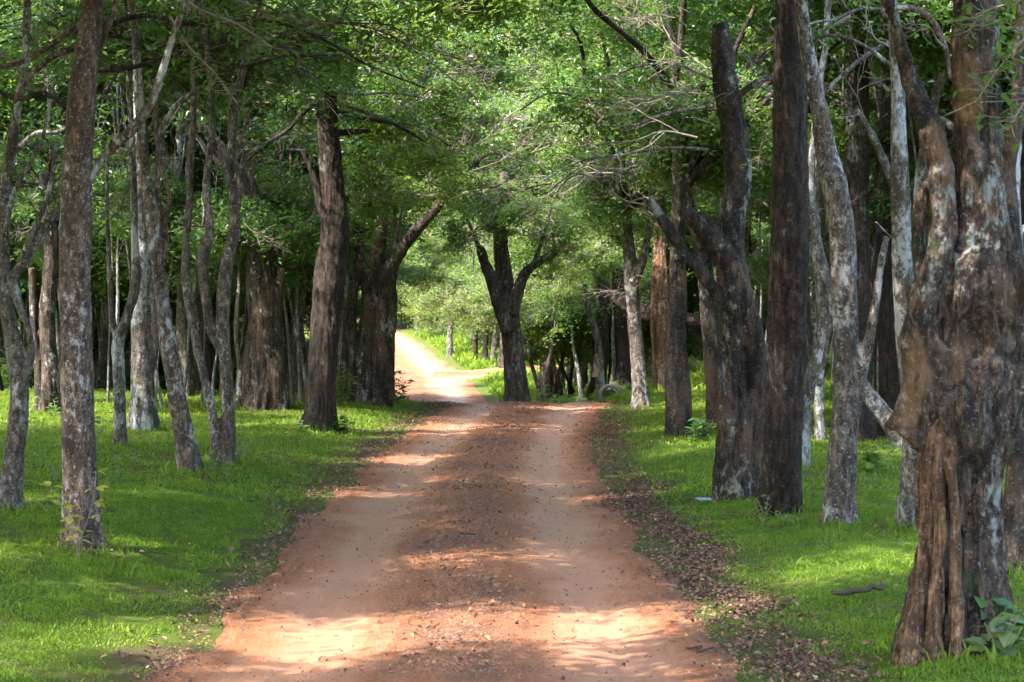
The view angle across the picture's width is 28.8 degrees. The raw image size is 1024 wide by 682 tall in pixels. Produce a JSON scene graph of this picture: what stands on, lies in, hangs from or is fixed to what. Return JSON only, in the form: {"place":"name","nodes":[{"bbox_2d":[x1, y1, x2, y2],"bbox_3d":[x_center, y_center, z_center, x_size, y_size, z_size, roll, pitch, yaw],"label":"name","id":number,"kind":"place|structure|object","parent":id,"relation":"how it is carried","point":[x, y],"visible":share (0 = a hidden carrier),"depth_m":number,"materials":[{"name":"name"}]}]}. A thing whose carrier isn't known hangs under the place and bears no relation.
{"place":"outdoors","nodes":[
{"label":"outdoors","id":0,"kind":"place"},
{"bbox_2d":[139,315,761,681],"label":"dirt road","id":1,"kind":"structure","parent":0,"point":[418,363],"depth_m":14.82,"materials":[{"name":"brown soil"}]},
{"bbox_2d":[1,393,1021,681],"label":"fallen leaves","id":2,"kind":"object","parent":1,"relation":"on","point":[631,501],"visible":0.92,"depth_m":15.83,"materials":[{"name":"brown plant"}]},
{"bbox_2d":[431,363,589,380],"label":"path","id":3,"kind":"structure","parent":0,"point":[447,375],"depth_m":76.13,"materials":[{"name":"beige soil"}]},
{"bbox_2d":[0,292,1023,681],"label":"ground","id":4,"kind":"structure","parent":0,"point":[114,660],"depth_m":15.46,"materials":[{"name":"green plant"}]},
{"bbox_2d":[0,0,61,299],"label":"slim tree","id":5,"kind":"object","parent":4,"relation":"on","point":[20,277],"visible":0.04,"depth_m":37.89,"materials":[{"name":"green plant"}]},
{"bbox_2d":[10,92,118,290],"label":"sapling","id":6,"kind":"object","parent":4,"relation":"on","point":[39,254],"visible":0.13,"depth_m":33.71,"materials":[{"name":"green plant"}]},
{"bbox_2d":[38,468,109,557],"bbox_3d":[-3.321,1.322,15.062,0.557,0.719,0.272,-1,1,-22],"label":"seedling","id":7,"kind":"object","parent":4,"relation":"on","point":[68,520],"visible":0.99,"depth_m":15.06,"materials":[{"name":"green plant"}]},
{"bbox_2d":[0,60,175,412],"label":"tree","id":8,"kind":"object","parent":4,"relation":"on","point":[46,378],"visible":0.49,"depth_m":31.98,"materials":[{"name":"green plant"}]},
{"bbox_2d":[0,0,184,331],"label":"multi stemmed tree","id":9,"kind":"object","parent":4,"relation":"on","point":[96,260],"visible":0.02,"depth_m":39.81,"materials":[{"name":"green plant"}]},
{"bbox_2d":[0,0,200,391],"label":"slim tree","id":10,"kind":"object","parent":4,"relation":"on","point":[57,92],"visible":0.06,"depth_m":36.77,"materials":[{"name":"green plant"}]},
{"bbox_2d":[0,0,220,277],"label":"multi stemmed tree","id":11,"kind":"object","parent":4,"relation":"on","point":[15,12],"visible":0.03,"depth_m":37.76,"materials":[{"name":"green plant"}]},
{"bbox_2d":[97,58,127,324],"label":"sapling","id":12,"kind":"object","parent":4,"relation":"on","point":[117,272],"visible":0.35,"depth_m":35.65,"materials":[{"name":"grey plant"}]},
{"bbox_2d":[92,158,172,280],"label":"sapling","id":13,"kind":"object","parent":4,"relation":"on","point":[122,224],"visible":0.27,"depth_m":34.66,"materials":[{"name":"green plant"}]},
{"bbox_2d":[91,235,176,388],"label":"slim tree","id":14,"kind":"object","parent":4,"relation":"on","point":[102,357],"visible":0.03,"depth_m":41.10,"materials":[{"name":"grey plant"}]},
{"bbox_2d":[92,128,186,402],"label":"sapling","id":15,"kind":"object","parent":4,"relation":"on","point":[117,172],"visible":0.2,"depth_m":35.11,"materials":[{"name":"green plant"}]},
{"bbox_2d":[92,100,201,396],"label":"sapling","id":16,"kind":"object","parent":4,"relation":"on","point":[176,208],"visible":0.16,"depth_m":35.53,"materials":[{"name":"green plant"}]},
{"bbox_2d":[93,85,201,401],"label":"sapling","id":17,"kind":"object","parent":4,"relation":"on","point":[166,170],"visible":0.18,"depth_m":35.37,"materials":[{"name":"green plant"}]},
{"bbox_2d":[0,0,319,511],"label":"tree","id":18,"kind":"object","parent":4,"relation":"on","point":[21,361],"visible":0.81,"depth_m":18.04,"materials":[{"name":"grey plant"}]},
{"bbox_2d":[9,0,334,430],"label":"tree","id":19,"kind":"object","parent":4,"relation":"on","point":[143,412],"visible":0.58,"depth_m":28.61,"materials":[{"name":"grey plant"}]},
{"bbox_2d":[178,90,209,390],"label":"sapling","id":20,"kind":"object","parent":4,"relation":"on","point":[188,335],"visible":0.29,"depth_m":33.28,"materials":[{"name":"grey plant"}]},
{"bbox_2d":[51,125,348,407],"bbox_3d":[-5.901,-1.849,35.187,6.465,7.128,2.513,0,1,15],"label":"slim tree","id":21,"kind":"object","parent":4,"relation":"on","point":[304,209],"visible":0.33,"depth_m":34.13,"materials":[{"name":"green plant"}]},
{"bbox_2d":[0,0,404,445],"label":"slim tree","id":22,"kind":"object","parent":4,"relation":"on","point":[119,332],"visible":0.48,"depth_m":24.94,"materials":[{"name":"grey plant"}]},
{"bbox_2d":[112,62,292,391],"bbox_3d":[-6.320,-3.522,39.260,6.133,9.699,6.636,0,1,0],"label":"thick trunked tree","id":23,"kind":"object","parent":4,"relation":"on","point":[208,345],"visible":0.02,"depth_m":39.00,"materials":[{"name":"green plant"}]},
{"bbox_2d":[165,118,246,405],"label":"sapling","id":24,"kind":"object","parent":4,"relation":"on","point":[211,270],"visible":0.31,"depth_m":34.90,"materials":[{"name":"green plant"}]},
{"bbox_2d":[0,0,425,549],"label":"tree","id":25,"kind":"object","parent":4,"relation":"on","point":[79,170],"visible":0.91,"depth_m":15.59,"materials":[{"name":"grey plant"}]},
{"bbox_2d":[0,0,435,472],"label":"leaning tree","id":26,"kind":"object","parent":4,"relation":"on","point":[187,452],"visible":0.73,"depth_m":22.04,"materials":[{"name":"grey plant"}]},
{"bbox_2d":[90,4,397,396],"bbox_3d":[-5.000,-3.613,37.815,6.007,9.915,5.416,0,1,0],"label":"multi stemmed tree","id":27,"kind":"object","parent":4,"relation":"on","point":[182,331],"visible":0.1,"depth_m":37.23,"materials":[{"name":"green plant"}]},
{"bbox_2d":[0,0,508,410],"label":"gnarled tree","id":28,"kind":"object","parent":4,"relation":"on","point":[264,378],"visible":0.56,"depth_m":33.79,"materials":[{"name":"green plant"}]},
{"bbox_2d":[19,0,505,464],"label":"clustered tree","id":29,"kind":"object","parent":4,"relation":"on","point":[222,429],"visible":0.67,"depth_m":24.01,"materials":[{"name":"green plant"}]},
{"bbox_2d":[278,96,294,402],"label":"sapling","id":30,"kind":"object","parent":4,"relation":"on","point":[292,395],"visible":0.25,"depth_m":35.35,"materials":[{"name":"brown plant"}]},
{"bbox_2d":[288,106,311,401],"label":"sapling","id":31,"kind":"object","parent":4,"relation":"on","point":[300,394],"visible":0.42,"depth_m":35.96,"materials":[{"name":"brown plant"}]},
{"bbox_2d":[180,3,441,395],"bbox_3d":[-3.542,-2.753,36.548,5.172,8.311,4.778,0,1,10],"label":"slim tree","id":32,"kind":"object","parent":4,"relation":"on","point":[342,344],"visible":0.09,"depth_m":36.56,"materials":[{"name":"green plant"}]},
{"bbox_2d":[200,45,428,266],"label":"thick trunked tree","id":33,"kind":"object","parent":4,"relation":"on","point":[245,137],"depth_m":37.03,"materials":[{"name":"green plant"}]},
{"bbox_2d":[285,238,371,392],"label":"tree","id":34,"kind":"object","parent":4,"relation":"on","point":[302,300],"visible":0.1,"depth_m":39.85,"materials":[{"name":"brown plant"}]},
{"bbox_2d":[336,367,358,404],"bbox_3d":[-3.116,0.801,35.115,0.860,0.722,0.539,0,1,0],"label":"leafy plant","id":35,"kind":"object","parent":4,"relation":"on","point":[343,395],"visible":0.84,"depth_m":35.07,"materials":[{"name":"green plant"}]},
{"bbox_2d":[198,20,514,285],"bbox_3d":[-3.536,-3.385,39.817,6.874,9.610,5.045,-1,2,-39],"label":"multi stemmed tree","id":36,"kind":"object","parent":4,"relation":"on","point":[470,207],"visible":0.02,"depth_m":39.96,"materials":[{"name":"green plant"}]},
{"bbox_2d":[165,0,550,431],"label":"dark tree","id":37,"kind":"object","parent":4,"relation":"on","point":[329,186],"visible":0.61,"depth_m":31.40,"materials":[{"name":"green plant"}]},
{"bbox_2d":[282,262,433,384],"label":"bushy tree","id":38,"kind":"object","parent":4,"relation":"on","point":[359,305],"visible":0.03,"depth_m":46.62,"materials":[{"name":"green plant"}]},
{"bbox_2d":[116,0,601,407],"bbox_3d":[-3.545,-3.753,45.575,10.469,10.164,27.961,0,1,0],"label":"fluted tree","id":39,"kind":"object","parent":4,"relation":"on","point":[371,346],"visible":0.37,"depth_m":36.09,"materials":[{"name":"green plant"}]},
{"bbox_2d":[357,244,437,328],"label":"bushy tree","id":40,"kind":"object","parent":4,"relation":"on","point":[400,312],"visible":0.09,"depth_m":115.41,"materials":[{"name":"green plant"}]},
{"bbox_2d":[397,242,466,338],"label":"bushy tree","id":41,"kind":"object","parent":4,"relation":"on","point":[438,329],"visible":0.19,"depth_m":103.59,"materials":[{"name":"green plant"}]},
{"bbox_2d":[410,262,475,356],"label":"tree","id":42,"kind":"object","parent":4,"relation":"on","point":[432,303],"visible":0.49,"depth_m":87.88,"materials":[{"name":"green plant"}]},
{"bbox_2d":[411,251,499,346],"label":"bushy tree","id":43,"kind":"object","parent":4,"relation":"on","point":[481,332],"visible":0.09,"depth_m":91.97,"materials":[{"name":"green plant"}]},
{"bbox_2d":[430,276,490,358],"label":"tree","id":44,"kind":"object","parent":4,"relation":"on","point":[457,313],"visible":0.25,"depth_m":83.94,"materials":[{"name":"green plant"}]},
{"bbox_2d":[415,210,516,348],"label":"slim tree","id":45,"kind":"object","parent":4,"relation":"on","point":[473,257],"visible":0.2,"depth_m":89.91,"materials":[{"name":"green plant"}]},
{"bbox_2d":[389,4,563,399],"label":"tall tree","id":46,"kind":"object","parent":4,"relation":"on","point":[541,374],"depth_m":60.02,"materials":[{"name":"green plant"}]},
{"bbox_2d":[438,267,531,361],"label":"tree","id":47,"kind":"object","parent":4,"relation":"on","point":[484,335],"visible":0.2,"depth_m":82.02,"materials":[{"name":"green plant"}]},
{"bbox_2d":[451,259,525,362],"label":"tree","id":48,"kind":"object","parent":4,"relation":"on","point":[484,297],"visible":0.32,"depth_m":79.93,"materials":[{"name":"green plant"}]},
{"bbox_2d":[425,258,600,402],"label":"thin tree","id":49,"kind":"object","parent":4,"relation":"on","point":[551,340],"visible":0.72,"depth_m":50.34,"materials":[{"name":"green plant"}]},
{"bbox_2d":[406,75,638,401],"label":"lone tree","id":50,"kind":"object","parent":4,"relation":"on","point":[506,292],"visible":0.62,"depth_m":45.98,"materials":[{"name":"green plant"}]},
{"bbox_2d":[474,298,580,401],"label":"thin tree","id":51,"kind":"object","parent":4,"relation":"on","point":[530,355],"visible":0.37,"depth_m":52.35,"materials":[{"name":"green plant"}]},
{"bbox_2d":[498,269,563,402],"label":"thin tree","id":52,"kind":"object","parent":4,"relation":"on","point":[553,366],"visible":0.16,"depth_m":52.25,"materials":[{"name":"green plant"}]},
{"bbox_2d":[490,233,610,396],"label":"bushy tree","id":53,"kind":"object","parent":4,"relation":"on","point":[568,369],"visible":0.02,"depth_m":56.13,"materials":[{"name":"green plant"}]},
{"bbox_2d":[522,289,592,402],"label":"thin tree","id":54,"kind":"object","parent":4,"relation":"on","point":[556,383],"visible":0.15,"depth_m":51.03,"materials":[{"name":"green plant"}]},
{"bbox_2d":[485,0,642,396],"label":"tall tree","id":55,"kind":"object","parent":4,"relation":"on","point":[532,80],"visible":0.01,"depth_m":56.58,"materials":[{"name":"green plant"}]},
{"bbox_2d":[523,287,610,397],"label":"thin tree","id":56,"kind":"object","parent":4,"relation":"on","point":[577,357],"visible":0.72,"depth_m":50.14,"materials":[{"name":"green plant"}]},
{"bbox_2d":[365,0,772,439],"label":"tree","id":57,"kind":"object","parent":4,"relation":"on","point":[678,402],"visible":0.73,"depth_m":28.12,"materials":[{"name":"green plant"}]},
{"bbox_2d":[474,62,694,389],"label":"multi stemmed tree","id":58,"kind":"object","parent":4,"relation":"on","point":[514,260],"visible":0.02,"depth_m":56.09,"materials":[{"name":"green plant"}]},
{"bbox_2d":[529,247,646,395],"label":"slim tree","id":59,"kind":"object","parent":4,"relation":"on","point":[595,332],"visible":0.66,"depth_m":47.42,"materials":[{"name":"green plant"}]},
{"bbox_2d":[528,262,650,388],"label":"thin tree","id":60,"kind":"object","parent":4,"relation":"on","point":[612,349],"visible":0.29,"depth_m":49.96,"materials":[{"name":"green plant"}]},
{"bbox_2d":[480,67,711,384],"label":"slim tree","id":61,"kind":"object","parent":4,"relation":"on","point":[565,149],"visible":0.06,"depth_m":54.01,"materials":[{"name":"green plant"}]},
{"bbox_2d":[552,274,645,401],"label":"thin tree","id":62,"kind":"object","parent":4,"relation":"on","point":[590,389],"visible":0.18,"depth_m":50.97,"materials":[{"name":"green plant"}]},
{"bbox_2d":[542,213,692,391],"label":"dark tree","id":63,"kind":"object","parent":4,"relation":"on","point":[623,360],"visible":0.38,"depth_m":49.95,"materials":[{"name":"green plant"}]},
{"bbox_2d":[537,46,699,305],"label":"multi stemmed tree","id":64,"kind":"object","parent":4,"relation":"on","point":[689,238],"visible":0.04,"depth_m":54.72,"materials":[{"name":"green plant"}]},
{"bbox_2d":[493,3,749,391],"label":"rooted tree","id":65,"kind":"object","parent":4,"relation":"on","point":[659,317],"visible":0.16,"depth_m":41.94,"materials":[{"name":"green plant"}]},
{"bbox_2d":[446,0,841,409],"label":"forked tree","id":66,"kind":"object","parent":4,"relation":"on","point":[609,213],"visible":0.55,"depth_m":36.01,"materials":[{"name":"green plant"}]},
{"bbox_2d":[543,21,772,500],"bbox_3d":[1.874,-0.669,21.797,2.017,5.175,4.846,0,1,-12],"label":"gnarled tree","id":67,"kind":"object","parent":4,"relation":"on","point":[737,465],"visible":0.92,"depth_m":19.86,"materials":[{"name":"brown plant"}]},
{"bbox_2d":[643,246,721,373],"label":"bushy tree","id":68,"kind":"object","parent":4,"relation":"on","point":[694,346],"visible":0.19,"depth_m":57.48,"materials":[{"name":"green plant"}]},
{"bbox_2d":[606,162,770,330],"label":"dark tree","id":69,"kind":"object","parent":4,"relation":"on","point":[692,321],"visible":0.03,"depth_m":43.89,"materials":[{"name":"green plant"}]},
{"bbox_2d":[684,417,716,440],"bbox_3d":[2.581,1.213,27.165,0.479,0.350,0.517,0,1,0],"label":"leafy plant","id":70,"kind":"object","parent":4,"relation":"on","point":[703,432],"visible":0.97,"depth_m":27.14,"materials":[{"name":"green plant"}]},
{"bbox_2d":[586,0,847,400],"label":"thick trunked tree","id":71,"kind":"object","parent":4,"relation":"on","point":[807,360],"visible":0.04,"depth_m":35.99,"materials":[{"name":"green plant"}]},
{"bbox_2d":[570,0,866,466],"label":"curved tree","id":72,"kind":"object","parent":4,"relation":"on","point":[812,375],"visible":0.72,"depth_m":22.26,"materials":[{"name":"grey plant"}]},
{"bbox_2d":[670,202,768,316],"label":"multi stemmed tree","id":73,"kind":"object","parent":4,"relation":"on","point":[757,301],"visible":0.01,"depth_m":55.63,"materials":[{"name":"green plant"}]},
{"bbox_2d":[686,140,770,257],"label":"sapling","id":74,"kind":"object","parent":4,"relation":"on","point":[712,219],"visible":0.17,"depth_m":36.02,"materials":[{"name":"green plant"}]},
{"bbox_2d":[587,0,880,209],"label":"multi stemmed tree","id":75,"kind":"object","parent":4,"relation":"on","point":[744,62],"visible":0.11,"depth_m":31.98,"materials":[{"name":"green plant"}]},
{"bbox_2d":[508,0,1005,429],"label":"tree","id":76,"kind":"object","parent":4,"relation":"on","point":[699,165],"visible":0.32,"depth_m":29.40,"materials":[{"name":"green plant"}]},
{"bbox_2d":[651,0,927,517],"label":"dark tree","id":77,"kind":"object","parent":4,"relation":"on","point":[786,321],"visible":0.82,"depth_m":17.91,"materials":[{"name":"brown plant"}]},
{"bbox_2d":[746,14,846,310],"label":"sapling","id":78,"kind":"object","parent":4,"relation":"on","point":[761,267],"visible":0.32,"depth_m":29.19,"materials":[{"name":"plant"}]},
{"bbox_2d":[732,19,880,394],"bbox_3d":[6.503,-3.536,36.700,4.776,9.787,5.223,-1,2,-28],"label":"slim tree","id":79,"kind":"object","parent":4,"relation":"on","point":[813,303],"visible":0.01,"depth_m":38.03,"materials":[{"name":"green plant"}]},
{"bbox_2d":[746,82,873,375],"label":"thick trunked tree","id":80,"kind":"object","parent":4,"relation":"on","point":[762,215],"visible":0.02,"depth_m":43.44,"materials":[{"name":"green plant"}]},
{"bbox_2d":[681,0,941,435],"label":"thick trunked tree","id":81,"kind":"object","parent":4,"relation":"on","point":[889,389],"visible":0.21,"depth_m":27.44,"materials":[{"name":"grey plant"}]},
{"bbox_2d":[750,101,881,440],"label":"slim tree","id":82,"kind":"object","parent":4,"relation":"on","point":[838,125],"visible":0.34,"depth_m":27.06,"materials":[{"name":"grey plant"}]},
{"bbox_2d":[644,0,1014,269],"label":"slim tree","id":83,"kind":"object","parent":4,"relation":"on","point":[921,167],"visible":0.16,"depth_m":25.56,"materials":[{"name":"green plant"}]},
{"bbox_2d":[794,0,889,525],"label":"patchy tree","id":84,"kind":"object","parent":4,"relation":"on","point":[852,357],"visible":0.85,"depth_m":17.11,"materials":[{"name":"grey plant"}]},
{"bbox_2d":[739,0,951,528],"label":"tree","id":85,"kind":"object","parent":4,"relation":"on","point":[896,172],"visible":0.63,"depth_m":16.53,"materials":[{"name":"grey plant"}]},
{"bbox_2d":[831,583,884,595],"bbox_3d":[2.319,1.661,13.313,0.374,0.080,0.110,0,1,-5],"label":"dead branch","id":86,"kind":"object","parent":4,"relation":"on","point":[867,589],"visible":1,"depth_m":13.29,"materials":[{"name":"wood"}]},
{"bbox_2d":[711,0,1023,238],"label":"thick trunked tree","id":87,"kind":"object","parent":4,"relation":"on","point":[936,9],"visible":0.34,"depth_m":23.45,"materials":[{"name":"green plant"}]},
{"bbox_2d":[857,444,894,471],"bbox_3d":[3.947,1.304,21.915,0.424,0.321,0.572,1,2,44],"label":"leafy plant","id":88,"kind":"object","parent":4,"relation":"on","point":[874,458],"visible":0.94,"depth_m":21.88,"materials":[{"name":"green plant"}]},
{"bbox_2d":[844,7,912,440],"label":"dark tree","id":89,"kind":"object","parent":4,"relation":"on","point":[856,159],"visible":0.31,"depth_m":26.89,"materials":[{"name":"brown plant"}]},
{"bbox_2d":[863,378,901,447],"bbox_3d":[4.809,0.983,25.759,0.909,0.993,0.282,1,2,42],"label":"leaning log","id":90,"kind":"object","parent":4,"relation":"on","point":[879,408],"visible":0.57,"depth_m":25.73,"materials":[{"name":"grey wood"}]},
{"bbox_2d":[821,64,948,418],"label":"dark tree","id":91,"kind":"object","parent":4,"relation":"on","point":[871,280],"visible":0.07,"depth_m":30.09,"materials":[{"name":"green plant"}]},
{"bbox_2d":[825,70,948,247],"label":"multi stemmed tree","id":92,"kind":"object","parent":4,"relation":"on","point":[870,101],"depth_m":32.85,"materials":[{"name":"green plant"}]},
{"bbox_2d":[765,5,1014,169],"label":"thick trunked tree","id":93,"kind":"object","parent":4,"relation":"on","point":[946,103],"visible":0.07,"depth_m":27.47,"materials":[{"name":"green plant"}]},
{"bbox_2d":[843,118,952,279],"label":"sapling","id":94,"kind":"object","parent":4,"relation":"on","point":[909,137],"visible":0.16,"depth_m":27.78,"materials":[{"name":"green plant"}]},
{"bbox_2d":[863,43,954,243],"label":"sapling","id":95,"kind":"object","parent":4,"relation":"on","point":[885,197],"visible":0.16,"depth_m":26.98,"materials":[{"name":"green plant"}]},
{"bbox_2d":[810,0,1013,113],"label":"slim tree","id":96,"kind":"object","parent":4,"relation":"on","point":[919,40],"visible":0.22,"depth_m":24.94,"materials":[{"name":"green plant"}]},
{"bbox_2d":[824,22,1005,419],"bbox_3d":[6.393,-3.165,29.697,4.017,9.421,5.510,0,1,0],"label":"multi stemmed tree","id":97,"kind":"object","parent":4,"relation":"on","point":[877,97],"visible":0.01,"depth_m":29.95,"materials":[{"name":"grey plant"}]},
{"bbox_2d":[871,0,1023,574],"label":"edge tree","id":98,"kind":"object","parent":4,"relation":"on","point":[1013,511],"visible":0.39,"depth_m":14.25,"materials":[{"name":"brown plant"}]},
{"bbox_2d":[880,0,1023,667],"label":"giant knotted tree","id":99,"kind":"object","parent":4,"relation":"on","point":[956,419],"visible":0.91,"depth_m":11.21,"materials":[{"name":"brown plant"}]},
{"bbox_2d":[926,51,1023,246],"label":"thick trunked tree","id":100,"kind":"object","parent":4,"relation":"on","point":[1021,183],"visible":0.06,"depth_m":26.16,"materials":[{"name":"brown plant"}]},
{"bbox_2d":[964,612,1023,658],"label":"leafy plant","id":101,"kind":"object","parent":4,"relation":"on","point":[1007,637],"visible":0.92,"depth_m":11.00,"materials":[{"name":"green plant"}]},
{"bbox_2d":[970,595,1023,640],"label":"leafy plant","id":102,"kind":"object","parent":4,"relation":"on","point":[1001,602],"visible":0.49,"depth_m":11.26,"materials":[{"name":"green plant"}]},
{"bbox_2d":[1016,126,1023,253],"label":"edge tree","id":103,"kind":"object","parent":4,"relation":"on","point":[1018,175],"visible":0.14,"depth_m":16.11,"materials":[{"name":"grey plant"}]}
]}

